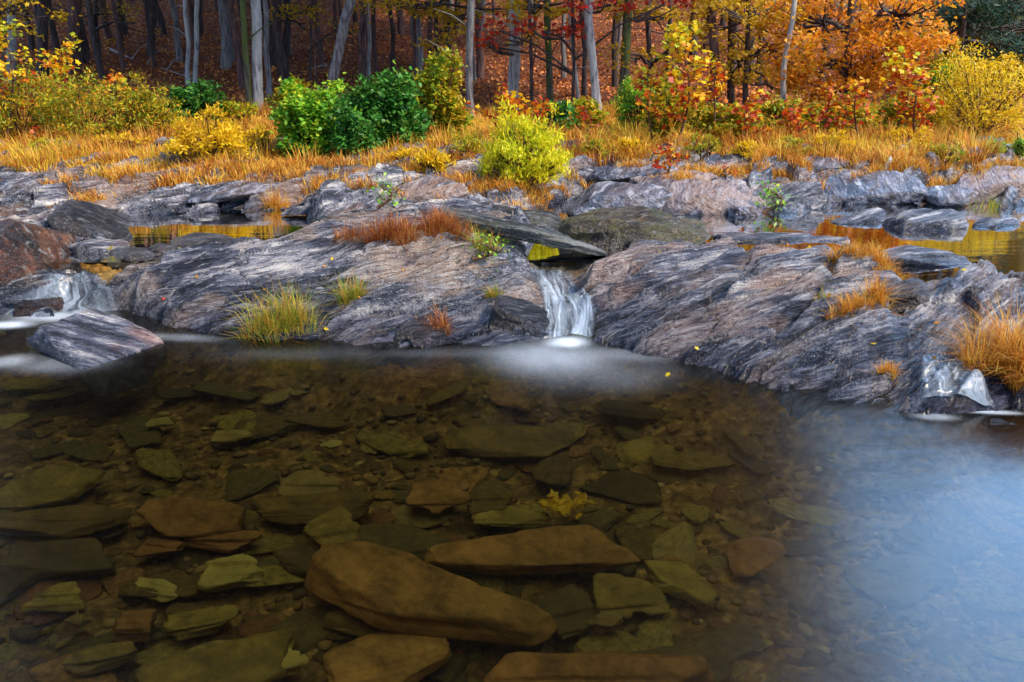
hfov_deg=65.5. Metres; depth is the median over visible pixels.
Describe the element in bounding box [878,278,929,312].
boulder
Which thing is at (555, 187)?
grass tuft
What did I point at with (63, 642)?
stone
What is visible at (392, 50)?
tree
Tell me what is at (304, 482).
stone
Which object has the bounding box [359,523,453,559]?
stone
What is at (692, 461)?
stone
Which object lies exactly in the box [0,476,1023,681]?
stream bed
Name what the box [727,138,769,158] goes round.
weed
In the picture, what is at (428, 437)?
stone
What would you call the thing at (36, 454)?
stone
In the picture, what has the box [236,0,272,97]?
tree
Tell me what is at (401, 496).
stone
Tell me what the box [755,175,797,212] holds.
sapling
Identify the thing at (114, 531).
stone
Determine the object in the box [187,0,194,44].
tree
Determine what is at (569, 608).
stone
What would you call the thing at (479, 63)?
tree
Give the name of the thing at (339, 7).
tree
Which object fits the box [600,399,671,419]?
stone
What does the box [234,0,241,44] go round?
tree
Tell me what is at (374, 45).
tree
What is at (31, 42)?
tree
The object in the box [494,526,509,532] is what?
stone
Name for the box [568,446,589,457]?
stone
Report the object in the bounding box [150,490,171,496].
stone
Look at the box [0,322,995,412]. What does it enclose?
water
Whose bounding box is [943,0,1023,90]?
tree
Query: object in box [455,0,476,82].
tree
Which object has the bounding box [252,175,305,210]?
grass tuft
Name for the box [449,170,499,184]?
grass tuft
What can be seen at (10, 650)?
stone
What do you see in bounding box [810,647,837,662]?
stone
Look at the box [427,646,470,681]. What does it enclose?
stone
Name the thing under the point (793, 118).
sapling
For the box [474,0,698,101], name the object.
tree
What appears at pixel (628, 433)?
stone
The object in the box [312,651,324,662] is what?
stone
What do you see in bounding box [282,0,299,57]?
tree
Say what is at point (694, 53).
tree
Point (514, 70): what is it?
tree
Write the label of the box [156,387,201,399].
stone
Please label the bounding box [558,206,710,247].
boulder
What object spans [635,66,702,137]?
shrub
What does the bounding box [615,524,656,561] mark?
stone
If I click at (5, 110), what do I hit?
undergrowth
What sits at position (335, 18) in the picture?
tree
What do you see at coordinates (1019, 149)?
shrub
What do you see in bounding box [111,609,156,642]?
stone
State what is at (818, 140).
weed
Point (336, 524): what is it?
stone
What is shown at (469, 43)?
tree
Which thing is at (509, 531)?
stone
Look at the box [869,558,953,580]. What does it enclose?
stone
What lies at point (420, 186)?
rock slab
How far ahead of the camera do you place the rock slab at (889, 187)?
7.10 m
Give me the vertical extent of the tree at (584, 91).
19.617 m
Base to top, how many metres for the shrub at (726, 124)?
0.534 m
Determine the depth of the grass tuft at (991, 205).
6.90 m
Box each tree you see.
[0,0,81,105]
[7,0,32,82]
[16,0,164,55]
[21,1,35,50]
[33,0,36,31]
[35,0,49,79]
[48,0,59,50]
[64,0,88,75]
[79,4,85,65]
[80,14,90,63]
[82,0,123,53]
[85,0,105,82]
[99,0,113,39]
[111,0,125,69]
[116,0,128,35]
[142,0,156,67]
[147,0,156,55]
[154,0,167,35]
[169,0,182,62]
[169,0,191,84]
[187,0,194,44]
[192,0,199,82]
[199,0,203,33]
[214,0,217,10]
[217,0,231,68]
[226,0,234,62]
[228,0,260,89]
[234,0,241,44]
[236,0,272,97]
[240,0,281,105]
[246,0,290,83]
[250,0,263,110]
[260,0,263,38]
[261,0,277,66]
[261,0,370,82]
[277,0,298,75]
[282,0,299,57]
[307,0,324,68]
[311,0,357,88]
[324,0,367,82]
[333,0,337,40]
[337,0,341,18]
[343,0,550,100]
[352,3,358,22]
[367,4,370,78]
[369,0,378,73]
[387,0,395,71]
[396,0,404,34]
[407,1,449,75]
[410,10,442,74]
[412,0,416,84]
[417,1,423,64]
[426,0,474,117]
[427,0,433,80]
[453,0,460,31]
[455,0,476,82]
[466,0,496,79]
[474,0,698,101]
[475,0,533,109]
[482,0,485,30]
[492,0,496,19]
[495,0,583,108]
[533,0,536,34]
[543,0,597,101]
[555,0,612,96]
[560,3,566,79]
[565,7,588,99]
[584,0,601,109]
[596,0,738,90]
[611,1,622,86]
[617,11,622,72]
[618,0,633,102]
[621,0,680,88]
[686,0,821,104]
[688,0,698,66]
[703,16,708,49]
[706,0,728,105]
[720,0,726,25]
[727,4,772,105]
[734,5,739,67]
[744,0,756,66]
[749,0,965,108]
[751,0,770,86]
[780,0,819,109]
[802,4,819,87]
[818,0,834,85]
[837,0,844,24]
[864,3,906,85]
[891,0,1023,73]
[898,2,1023,98]
[914,0,924,67]
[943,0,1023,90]
[974,0,1023,89]
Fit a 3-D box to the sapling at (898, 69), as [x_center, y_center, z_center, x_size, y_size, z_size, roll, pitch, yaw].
[4.553,-2.784,9.075,0.777,1.153,0.529,12,23,29]
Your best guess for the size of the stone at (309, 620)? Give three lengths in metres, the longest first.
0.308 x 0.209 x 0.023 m
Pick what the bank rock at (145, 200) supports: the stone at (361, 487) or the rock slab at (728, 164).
the rock slab at (728, 164)
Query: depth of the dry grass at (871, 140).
8.53 m
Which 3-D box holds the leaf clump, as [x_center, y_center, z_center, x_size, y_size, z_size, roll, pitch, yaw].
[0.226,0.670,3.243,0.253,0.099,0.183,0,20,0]
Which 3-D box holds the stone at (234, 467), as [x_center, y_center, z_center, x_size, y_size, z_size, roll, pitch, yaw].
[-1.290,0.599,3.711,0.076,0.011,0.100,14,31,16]
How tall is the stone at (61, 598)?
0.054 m
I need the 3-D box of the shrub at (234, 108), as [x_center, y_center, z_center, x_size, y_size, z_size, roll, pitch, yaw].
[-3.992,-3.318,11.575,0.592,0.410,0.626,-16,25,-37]
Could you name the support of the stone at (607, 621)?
on the stone at (616, 641)
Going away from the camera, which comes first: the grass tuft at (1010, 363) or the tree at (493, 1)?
the grass tuft at (1010, 363)
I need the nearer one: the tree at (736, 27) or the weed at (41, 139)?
the weed at (41, 139)
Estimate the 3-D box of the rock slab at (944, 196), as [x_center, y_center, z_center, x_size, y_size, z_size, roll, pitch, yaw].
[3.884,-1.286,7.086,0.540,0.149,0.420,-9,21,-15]
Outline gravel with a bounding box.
[0,328,1023,681]
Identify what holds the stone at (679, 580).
on the stream bed at (756, 518)
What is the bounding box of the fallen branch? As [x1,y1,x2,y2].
[110,45,184,75]
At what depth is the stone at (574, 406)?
4.17 m
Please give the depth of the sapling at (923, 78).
8.96 m
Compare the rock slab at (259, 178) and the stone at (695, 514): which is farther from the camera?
the rock slab at (259, 178)
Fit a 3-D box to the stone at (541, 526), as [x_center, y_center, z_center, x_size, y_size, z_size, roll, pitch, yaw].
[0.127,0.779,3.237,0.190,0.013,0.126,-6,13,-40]
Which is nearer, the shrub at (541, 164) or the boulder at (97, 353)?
the boulder at (97, 353)
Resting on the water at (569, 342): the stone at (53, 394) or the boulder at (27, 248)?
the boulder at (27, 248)
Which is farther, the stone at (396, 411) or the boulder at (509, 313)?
the boulder at (509, 313)
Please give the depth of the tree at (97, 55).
16.60 m
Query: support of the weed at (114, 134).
on the ground at (400, 43)
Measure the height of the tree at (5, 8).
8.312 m
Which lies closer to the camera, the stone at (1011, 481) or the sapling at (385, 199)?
the stone at (1011, 481)
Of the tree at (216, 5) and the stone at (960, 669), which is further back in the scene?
the tree at (216, 5)
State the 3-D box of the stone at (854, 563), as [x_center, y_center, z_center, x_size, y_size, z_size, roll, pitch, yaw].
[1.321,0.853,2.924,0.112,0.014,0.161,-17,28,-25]
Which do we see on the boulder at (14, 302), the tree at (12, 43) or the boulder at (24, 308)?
the boulder at (24, 308)
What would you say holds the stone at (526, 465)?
on the stream bed at (808, 449)
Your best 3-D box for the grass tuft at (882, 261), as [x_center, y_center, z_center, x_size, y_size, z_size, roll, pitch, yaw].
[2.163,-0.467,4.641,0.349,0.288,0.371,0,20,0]
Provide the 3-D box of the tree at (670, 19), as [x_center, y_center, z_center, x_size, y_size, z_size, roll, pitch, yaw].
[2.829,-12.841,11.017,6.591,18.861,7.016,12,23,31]
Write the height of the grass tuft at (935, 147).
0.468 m
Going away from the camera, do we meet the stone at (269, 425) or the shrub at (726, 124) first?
the stone at (269, 425)
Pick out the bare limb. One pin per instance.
(972, 40)
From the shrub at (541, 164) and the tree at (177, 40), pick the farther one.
the tree at (177, 40)
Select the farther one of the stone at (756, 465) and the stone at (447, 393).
the stone at (447, 393)
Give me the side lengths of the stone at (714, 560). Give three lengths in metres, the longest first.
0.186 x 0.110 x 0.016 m
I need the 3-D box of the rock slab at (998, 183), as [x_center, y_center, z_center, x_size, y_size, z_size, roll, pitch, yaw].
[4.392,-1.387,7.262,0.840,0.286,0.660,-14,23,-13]
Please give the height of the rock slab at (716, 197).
0.362 m
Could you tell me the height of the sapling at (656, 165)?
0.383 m
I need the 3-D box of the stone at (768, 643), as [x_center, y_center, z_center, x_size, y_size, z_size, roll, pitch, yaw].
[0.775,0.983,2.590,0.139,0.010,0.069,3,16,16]
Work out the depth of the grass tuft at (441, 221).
5.02 m
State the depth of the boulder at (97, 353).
4.22 m
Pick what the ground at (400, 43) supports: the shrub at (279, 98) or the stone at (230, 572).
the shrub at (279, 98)
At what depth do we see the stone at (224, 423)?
4.10 m
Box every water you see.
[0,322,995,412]
[41,206,309,262]
[524,201,1023,281]
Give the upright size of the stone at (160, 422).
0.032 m
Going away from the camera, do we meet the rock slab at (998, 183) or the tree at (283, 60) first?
the rock slab at (998, 183)
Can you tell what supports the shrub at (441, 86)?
on the ground at (400, 43)
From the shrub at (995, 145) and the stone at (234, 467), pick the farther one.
the shrub at (995, 145)
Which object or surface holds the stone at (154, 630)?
on the stream bed at (756, 518)
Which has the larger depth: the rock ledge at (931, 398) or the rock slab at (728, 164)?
the rock slab at (728, 164)
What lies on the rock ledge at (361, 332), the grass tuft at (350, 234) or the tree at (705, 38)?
the grass tuft at (350, 234)
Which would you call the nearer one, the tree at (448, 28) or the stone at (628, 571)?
the stone at (628, 571)
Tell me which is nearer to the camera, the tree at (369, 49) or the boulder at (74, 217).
the boulder at (74, 217)
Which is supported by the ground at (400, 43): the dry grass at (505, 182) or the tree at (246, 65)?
the tree at (246, 65)
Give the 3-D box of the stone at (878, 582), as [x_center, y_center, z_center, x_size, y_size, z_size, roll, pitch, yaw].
[1.423,0.859,2.901,0.441,0.063,0.257,-4,20,-11]
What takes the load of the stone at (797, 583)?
on the stream bed at (756, 518)
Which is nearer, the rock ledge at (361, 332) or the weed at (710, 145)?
the rock ledge at (361, 332)
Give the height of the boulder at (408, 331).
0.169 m
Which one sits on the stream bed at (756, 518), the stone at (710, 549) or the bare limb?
the stone at (710, 549)
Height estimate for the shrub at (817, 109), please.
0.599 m
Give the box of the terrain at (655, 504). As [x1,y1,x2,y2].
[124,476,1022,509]
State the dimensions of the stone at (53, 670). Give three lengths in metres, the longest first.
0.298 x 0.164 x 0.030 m
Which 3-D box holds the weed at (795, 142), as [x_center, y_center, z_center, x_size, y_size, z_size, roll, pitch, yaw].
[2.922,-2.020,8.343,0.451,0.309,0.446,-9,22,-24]
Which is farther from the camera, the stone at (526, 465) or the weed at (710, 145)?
the weed at (710, 145)
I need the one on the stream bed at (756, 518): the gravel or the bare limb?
the gravel
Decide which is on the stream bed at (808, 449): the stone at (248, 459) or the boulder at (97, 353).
the stone at (248, 459)
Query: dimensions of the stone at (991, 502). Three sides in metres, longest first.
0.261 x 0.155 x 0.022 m
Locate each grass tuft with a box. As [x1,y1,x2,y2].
[214,276,350,355]
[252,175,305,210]
[305,265,375,307]
[323,212,386,245]
[340,204,433,249]
[404,204,488,242]
[416,296,467,335]
[457,220,511,252]
[473,280,507,297]
[543,179,571,192]
[809,287,886,319]
[811,276,835,301]
[819,237,880,271]
[831,267,920,316]
[856,357,907,386]
[861,238,909,279]
[907,134,952,157]
[913,280,1023,395]
[957,190,1017,208]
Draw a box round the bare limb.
[929,23,1012,43]
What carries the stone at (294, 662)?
on the stream bed at (756, 518)
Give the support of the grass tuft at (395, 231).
on the rock ledge at (361, 332)
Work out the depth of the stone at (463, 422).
4.03 m
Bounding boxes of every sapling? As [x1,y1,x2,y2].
[0,15,40,136]
[25,32,108,105]
[27,126,47,139]
[100,69,142,113]
[311,20,325,88]
[366,172,404,208]
[448,226,512,270]
[461,83,545,133]
[515,98,555,130]
[565,103,610,134]
[632,63,682,142]
[646,141,691,174]
[652,20,727,136]
[698,53,743,128]
[717,162,737,177]
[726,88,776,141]
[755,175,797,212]
[777,100,828,137]
[807,82,848,132]
[827,77,882,144]
[880,44,946,139]
[880,68,938,137]
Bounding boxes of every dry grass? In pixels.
[0,95,1023,195]
[0,146,1023,209]
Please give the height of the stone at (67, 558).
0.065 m
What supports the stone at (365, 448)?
on the stream bed at (808, 449)
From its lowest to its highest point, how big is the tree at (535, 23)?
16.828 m
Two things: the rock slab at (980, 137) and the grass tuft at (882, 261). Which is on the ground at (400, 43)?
the rock slab at (980, 137)
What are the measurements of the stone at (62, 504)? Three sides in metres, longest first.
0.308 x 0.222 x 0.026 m
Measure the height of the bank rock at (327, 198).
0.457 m
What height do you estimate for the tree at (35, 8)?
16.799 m
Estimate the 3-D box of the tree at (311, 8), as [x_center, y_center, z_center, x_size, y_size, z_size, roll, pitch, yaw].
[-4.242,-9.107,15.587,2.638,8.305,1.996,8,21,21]
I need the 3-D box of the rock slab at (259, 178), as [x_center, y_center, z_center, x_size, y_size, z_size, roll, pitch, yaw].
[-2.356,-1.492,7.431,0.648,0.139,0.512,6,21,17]
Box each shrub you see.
[155,100,269,162]
[163,75,227,122]
[217,97,258,122]
[264,72,316,106]
[266,72,362,158]
[320,95,378,156]
[331,59,435,147]
[408,145,456,172]
[412,45,474,137]
[474,95,573,188]
[532,99,580,130]
[568,95,610,130]
[610,74,656,130]
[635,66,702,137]
[688,101,770,138]
[752,91,810,131]
[802,91,888,135]
[873,89,954,130]
[906,39,1023,135]
[914,53,985,106]
[985,136,1003,153]
[1001,129,1023,158]
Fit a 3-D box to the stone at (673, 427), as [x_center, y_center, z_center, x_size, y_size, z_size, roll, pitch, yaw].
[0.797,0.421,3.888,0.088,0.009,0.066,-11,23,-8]
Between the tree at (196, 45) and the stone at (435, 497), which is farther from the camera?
the tree at (196, 45)
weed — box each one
[28,135,76,154]
[91,131,151,146]
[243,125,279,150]
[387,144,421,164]
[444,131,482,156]
[570,132,617,156]
[615,136,643,153]
[679,132,721,161]
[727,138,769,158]
[769,133,813,154]
[812,128,858,150]
[877,125,934,148]
[918,139,973,164]
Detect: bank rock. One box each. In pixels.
[0,136,1023,239]
[0,185,522,279]
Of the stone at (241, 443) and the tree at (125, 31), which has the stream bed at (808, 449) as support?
the stone at (241, 443)
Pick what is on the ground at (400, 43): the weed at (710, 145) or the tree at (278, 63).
the tree at (278, 63)
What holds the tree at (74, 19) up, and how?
on the ground at (400, 43)
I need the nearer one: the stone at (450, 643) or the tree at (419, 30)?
the stone at (450, 643)
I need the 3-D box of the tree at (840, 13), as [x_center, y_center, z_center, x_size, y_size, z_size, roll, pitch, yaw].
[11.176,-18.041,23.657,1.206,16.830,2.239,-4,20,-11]
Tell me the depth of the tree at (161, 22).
21.23 m
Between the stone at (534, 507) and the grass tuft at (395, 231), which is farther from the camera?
the grass tuft at (395, 231)
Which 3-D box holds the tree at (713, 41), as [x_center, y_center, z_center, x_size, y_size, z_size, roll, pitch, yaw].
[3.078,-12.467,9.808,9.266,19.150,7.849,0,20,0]
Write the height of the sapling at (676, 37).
1.342 m
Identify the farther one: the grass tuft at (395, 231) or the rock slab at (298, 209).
the rock slab at (298, 209)
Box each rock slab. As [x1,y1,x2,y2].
[0,177,60,193]
[37,159,69,165]
[46,193,125,210]
[162,200,192,213]
[186,179,275,203]
[221,172,294,182]
[281,202,310,215]
[303,193,315,207]
[389,176,468,201]
[428,206,606,255]
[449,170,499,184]
[566,181,672,216]
[587,161,680,183]
[629,170,717,185]
[658,178,771,214]
[712,231,849,241]
[715,162,749,169]
[727,206,761,217]
[762,180,826,209]
[772,156,850,172]
[807,169,927,203]
[830,207,886,224]
[881,208,968,231]
[883,245,971,266]
[924,184,977,206]
[956,165,1023,202]
[966,135,1004,141]
[972,216,1019,228]
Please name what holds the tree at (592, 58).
on the ground at (400, 43)
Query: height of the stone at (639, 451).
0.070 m
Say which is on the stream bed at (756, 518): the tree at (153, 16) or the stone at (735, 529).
the stone at (735, 529)
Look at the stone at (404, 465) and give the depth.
3.69 m
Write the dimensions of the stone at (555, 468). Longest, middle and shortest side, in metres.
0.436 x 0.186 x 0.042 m
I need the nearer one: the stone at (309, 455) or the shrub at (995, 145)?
the stone at (309, 455)
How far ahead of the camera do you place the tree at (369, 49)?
17.01 m
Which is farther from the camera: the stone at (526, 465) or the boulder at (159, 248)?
the boulder at (159, 248)
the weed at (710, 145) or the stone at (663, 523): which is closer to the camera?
the stone at (663, 523)
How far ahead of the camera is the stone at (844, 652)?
2.54 m
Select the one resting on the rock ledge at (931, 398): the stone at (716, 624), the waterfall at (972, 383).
the waterfall at (972, 383)
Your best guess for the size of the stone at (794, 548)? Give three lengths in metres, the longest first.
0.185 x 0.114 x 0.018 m
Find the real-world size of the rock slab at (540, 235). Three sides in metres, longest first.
1.195 x 0.414 x 0.112 m
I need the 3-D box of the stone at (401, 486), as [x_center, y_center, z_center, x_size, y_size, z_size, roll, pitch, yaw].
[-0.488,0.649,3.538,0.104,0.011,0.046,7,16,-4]
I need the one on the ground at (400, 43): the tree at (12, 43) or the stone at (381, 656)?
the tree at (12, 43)
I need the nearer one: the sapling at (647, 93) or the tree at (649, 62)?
the sapling at (647, 93)
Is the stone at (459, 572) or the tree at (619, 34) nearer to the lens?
the stone at (459, 572)
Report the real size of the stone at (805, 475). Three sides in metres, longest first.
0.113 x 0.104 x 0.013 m
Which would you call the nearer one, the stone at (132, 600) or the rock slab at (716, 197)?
the stone at (132, 600)
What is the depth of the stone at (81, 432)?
4.06 m
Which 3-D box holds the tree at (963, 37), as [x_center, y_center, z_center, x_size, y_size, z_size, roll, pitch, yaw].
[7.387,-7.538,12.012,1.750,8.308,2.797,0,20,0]
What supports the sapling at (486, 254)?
on the rock ledge at (361, 332)
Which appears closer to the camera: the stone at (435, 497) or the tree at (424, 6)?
the stone at (435, 497)
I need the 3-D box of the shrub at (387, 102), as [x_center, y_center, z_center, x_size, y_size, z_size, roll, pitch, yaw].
[-1.510,-2.586,8.835,1.144,1.019,0.960,7,21,20]
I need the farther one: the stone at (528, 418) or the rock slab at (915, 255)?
the rock slab at (915, 255)
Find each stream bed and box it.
[0,219,1023,510]
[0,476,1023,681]
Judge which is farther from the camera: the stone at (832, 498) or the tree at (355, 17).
the tree at (355, 17)
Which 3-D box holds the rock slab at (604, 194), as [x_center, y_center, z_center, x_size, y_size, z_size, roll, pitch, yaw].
[0.893,-1.224,6.795,0.990,0.228,0.726,-8,21,-12]
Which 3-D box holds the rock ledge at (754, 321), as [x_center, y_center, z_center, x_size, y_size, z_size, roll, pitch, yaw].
[1.111,-0.234,4.604,2.169,0.586,1.769,8,21,22]
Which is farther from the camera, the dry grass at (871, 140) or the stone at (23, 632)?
the dry grass at (871, 140)
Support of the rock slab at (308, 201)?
on the rock slab at (298, 209)
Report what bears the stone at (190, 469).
on the stream bed at (808, 449)
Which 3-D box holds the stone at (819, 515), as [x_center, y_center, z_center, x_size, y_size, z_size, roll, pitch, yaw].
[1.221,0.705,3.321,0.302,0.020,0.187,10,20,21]
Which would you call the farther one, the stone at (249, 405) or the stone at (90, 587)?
the stone at (249, 405)
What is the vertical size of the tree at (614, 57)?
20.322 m
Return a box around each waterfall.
[32,270,103,327]
[534,267,589,358]
[922,351,983,389]
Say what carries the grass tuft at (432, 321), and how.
on the rock ledge at (361, 332)
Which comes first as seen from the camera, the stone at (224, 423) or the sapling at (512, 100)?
the stone at (224, 423)
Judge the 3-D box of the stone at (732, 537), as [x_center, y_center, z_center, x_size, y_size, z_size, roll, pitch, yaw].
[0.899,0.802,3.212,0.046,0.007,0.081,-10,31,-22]
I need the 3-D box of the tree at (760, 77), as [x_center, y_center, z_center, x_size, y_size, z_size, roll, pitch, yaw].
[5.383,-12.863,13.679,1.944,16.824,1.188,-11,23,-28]
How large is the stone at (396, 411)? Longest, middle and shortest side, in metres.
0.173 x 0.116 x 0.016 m
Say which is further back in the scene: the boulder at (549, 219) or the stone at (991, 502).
the boulder at (549, 219)
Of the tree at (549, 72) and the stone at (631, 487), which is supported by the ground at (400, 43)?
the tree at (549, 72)
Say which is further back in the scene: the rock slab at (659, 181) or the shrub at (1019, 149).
the shrub at (1019, 149)
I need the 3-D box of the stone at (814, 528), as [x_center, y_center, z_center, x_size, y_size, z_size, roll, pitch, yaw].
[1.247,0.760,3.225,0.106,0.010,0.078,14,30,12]
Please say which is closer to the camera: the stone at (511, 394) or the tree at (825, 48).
the stone at (511, 394)
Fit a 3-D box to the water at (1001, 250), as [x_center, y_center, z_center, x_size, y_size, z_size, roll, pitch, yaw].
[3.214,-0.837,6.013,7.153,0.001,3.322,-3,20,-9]
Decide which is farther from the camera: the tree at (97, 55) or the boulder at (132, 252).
the tree at (97, 55)
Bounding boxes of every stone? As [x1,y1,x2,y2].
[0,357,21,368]
[0,377,64,391]
[0,413,29,429]
[0,465,105,512]
[0,504,131,539]
[0,538,115,578]
[0,567,40,605]
[0,591,23,621]
[0,639,26,663]
[6,607,13,615]
[9,623,40,640]
[13,575,101,619]
[15,430,36,438]
[19,498,78,511]
[20,387,88,400]
[20,581,83,612]
[27,406,75,422]
[29,439,81,460]
[29,653,119,681]
[32,612,65,625]
[40,623,57,634]
[55,635,74,648]
[58,631,114,657]
[62,641,137,676]
[63,494,95,505]
[64,442,114,461]
[64,609,92,627]
[67,430,94,435]
[79,488,95,500]
[88,414,110,425]
[96,524,127,538]
[97,469,117,484]
[100,568,145,595]
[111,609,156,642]
[118,415,162,448]
[118,574,211,597]
[118,580,147,604]
[130,577,177,602]
[131,517,150,527]
[131,636,195,664]
[132,537,187,557]
[133,447,182,482]
[133,628,296,681]
[136,498,245,537]
[140,487,165,493]
[145,417,173,427]
[149,626,162,636]
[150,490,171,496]
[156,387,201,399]
[162,605,239,640]
[164,602,218,635]
[168,538,217,571]
[182,467,193,478]
[183,530,261,553]
[187,640,232,651]
[191,381,259,401]
[197,553,262,591]
[209,429,252,443]
[213,620,234,635]
[214,532,293,557]
[215,441,251,447]
[216,410,256,429]
[221,468,278,500]
[228,464,246,471]
[232,414,293,440]
[232,456,259,464]
[232,503,255,510]
[236,611,280,637]
[239,402,256,408]
[243,442,264,449]
[243,510,264,524]
[244,565,305,586]
[249,491,374,524]
[256,556,282,566]
[262,387,293,405]
[265,480,280,490]
[267,605,336,653]
[272,541,319,575]
[277,470,340,496]
[281,645,309,675]
[284,413,354,430]
[289,390,308,394]
[302,603,357,639]
[303,449,321,461]
[303,506,359,547]
[304,541,557,645]
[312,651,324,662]
[319,464,333,472]
[320,440,341,449]
[322,630,451,681]
[323,610,454,642]
[352,484,366,490]
[355,430,430,458]
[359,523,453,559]
[360,442,377,453]
[367,509,395,523]
[374,490,394,498]
[381,404,415,416]
[390,484,412,489]
[391,482,457,528]
[391,489,409,502]
[393,457,419,472]
[402,466,488,493]
[405,482,470,513]
[410,337,430,346]
[422,432,439,440]
[423,524,639,574]
[426,381,467,406]
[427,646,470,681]
[439,567,466,576]
[443,425,578,458]
[447,639,452,651]
[452,639,480,654]
[455,417,492,427]
[468,480,512,515]
[471,506,550,526]
[471,572,507,593]
[479,379,531,411]
[483,651,713,681]
[492,528,519,535]
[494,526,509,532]
[496,466,516,479]
[505,643,544,654]
[507,588,520,597]
[508,458,540,471]
[515,414,539,421]
[519,504,546,528]
[532,449,572,485]
[535,525,552,528]
[537,584,594,639]
[542,422,587,444]
[561,398,587,411]
[565,640,576,652]
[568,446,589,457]
[573,630,640,651]
[574,508,620,530]
[579,470,662,504]
[582,507,598,512]
[587,612,622,631]
[589,445,619,471]
[592,572,669,618]
[595,527,636,577]
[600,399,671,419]
[609,530,621,545]
[613,425,642,440]
[614,442,627,461]
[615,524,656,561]
[621,437,702,465]
[626,507,663,525]
[630,642,731,681]
[635,614,673,650]
[643,560,717,606]
[649,452,739,469]
[649,469,687,483]
[649,518,677,528]
[652,521,699,564]
[655,555,700,575]
[666,424,683,431]
[673,636,684,643]
[681,502,709,523]
[684,623,764,662]
[691,556,726,568]
[694,524,702,533]
[695,497,720,509]
[706,546,718,553]
[707,619,725,630]
[712,486,729,503]
[719,521,749,538]
[722,428,759,456]
[724,536,787,578]
[727,533,738,541]
[728,448,773,474]
[728,664,749,678]
[754,640,772,651]
[757,555,821,615]
[763,668,794,681]
[767,498,843,526]
[771,648,805,657]
[777,660,888,681]
[780,539,825,556]
[792,471,815,478]
[806,523,831,534]
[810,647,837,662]
[813,599,841,634]
[825,496,836,499]
[826,459,856,467]
[827,587,876,625]
[831,641,865,668]
[833,491,869,507]
[844,554,940,607]
[850,562,896,578]
[856,637,869,648]
[856,654,906,678]
[857,641,887,665]
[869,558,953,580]
[873,470,950,494]
[893,521,931,546]
[896,536,978,561]
[945,486,1016,513]
[947,654,969,680]
[981,638,1023,662]
[990,466,1023,491]
[1008,517,1023,526]
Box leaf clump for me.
[538,489,596,518]
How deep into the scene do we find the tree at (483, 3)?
21.68 m
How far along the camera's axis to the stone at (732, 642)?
2.58 m
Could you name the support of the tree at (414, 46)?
on the ground at (400, 43)
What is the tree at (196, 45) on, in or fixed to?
on the ground at (400, 43)
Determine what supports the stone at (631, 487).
on the stream bed at (808, 449)
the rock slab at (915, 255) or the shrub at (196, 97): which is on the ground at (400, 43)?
the shrub at (196, 97)
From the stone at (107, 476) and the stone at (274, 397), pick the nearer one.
the stone at (107, 476)
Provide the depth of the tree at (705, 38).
19.92 m
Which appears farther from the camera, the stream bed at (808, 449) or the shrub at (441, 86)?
the shrub at (441, 86)
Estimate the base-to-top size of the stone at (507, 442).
0.061 m
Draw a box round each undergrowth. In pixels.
[0,56,75,136]
[24,63,145,137]
[99,70,187,135]
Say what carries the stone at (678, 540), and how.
on the stream bed at (756, 518)
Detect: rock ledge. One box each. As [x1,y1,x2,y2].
[0,197,559,373]
[558,236,910,425]
[907,259,1023,436]
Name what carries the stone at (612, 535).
on the stream bed at (756, 518)
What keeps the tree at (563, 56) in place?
on the ground at (400, 43)
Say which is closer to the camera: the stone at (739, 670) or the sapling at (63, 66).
the stone at (739, 670)
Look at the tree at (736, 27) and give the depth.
17.82 m
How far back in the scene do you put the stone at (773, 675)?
2.46 m
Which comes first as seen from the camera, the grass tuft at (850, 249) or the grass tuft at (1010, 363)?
the grass tuft at (1010, 363)
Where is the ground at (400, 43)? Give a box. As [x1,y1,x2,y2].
[0,0,1022,162]
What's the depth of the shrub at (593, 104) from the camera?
10.45 m
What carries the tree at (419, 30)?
on the ground at (400, 43)
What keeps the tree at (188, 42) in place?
on the ground at (400, 43)
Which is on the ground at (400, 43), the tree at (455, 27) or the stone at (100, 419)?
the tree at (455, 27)
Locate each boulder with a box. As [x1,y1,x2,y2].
[0,218,76,285]
[0,298,55,304]
[13,296,64,317]
[27,308,167,397]
[47,199,129,236]
[67,239,129,262]
[106,247,155,269]
[149,242,175,253]
[170,232,232,248]
[394,319,449,357]
[488,295,549,337]
[491,204,561,228]
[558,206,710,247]
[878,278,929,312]
[990,418,1023,447]
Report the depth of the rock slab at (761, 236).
5.68 m
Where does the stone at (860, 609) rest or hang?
on the stream bed at (756, 518)
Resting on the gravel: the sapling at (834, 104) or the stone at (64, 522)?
the stone at (64, 522)
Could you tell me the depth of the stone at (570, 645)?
2.61 m
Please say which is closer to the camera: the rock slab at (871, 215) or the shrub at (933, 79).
the rock slab at (871, 215)
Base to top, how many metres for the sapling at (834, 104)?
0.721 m
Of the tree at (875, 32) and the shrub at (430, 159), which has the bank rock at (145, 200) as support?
the shrub at (430, 159)
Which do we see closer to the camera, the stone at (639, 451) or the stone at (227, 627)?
the stone at (227, 627)
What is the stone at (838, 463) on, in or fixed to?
on the stream bed at (808, 449)
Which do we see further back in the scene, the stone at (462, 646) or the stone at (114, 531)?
the stone at (114, 531)

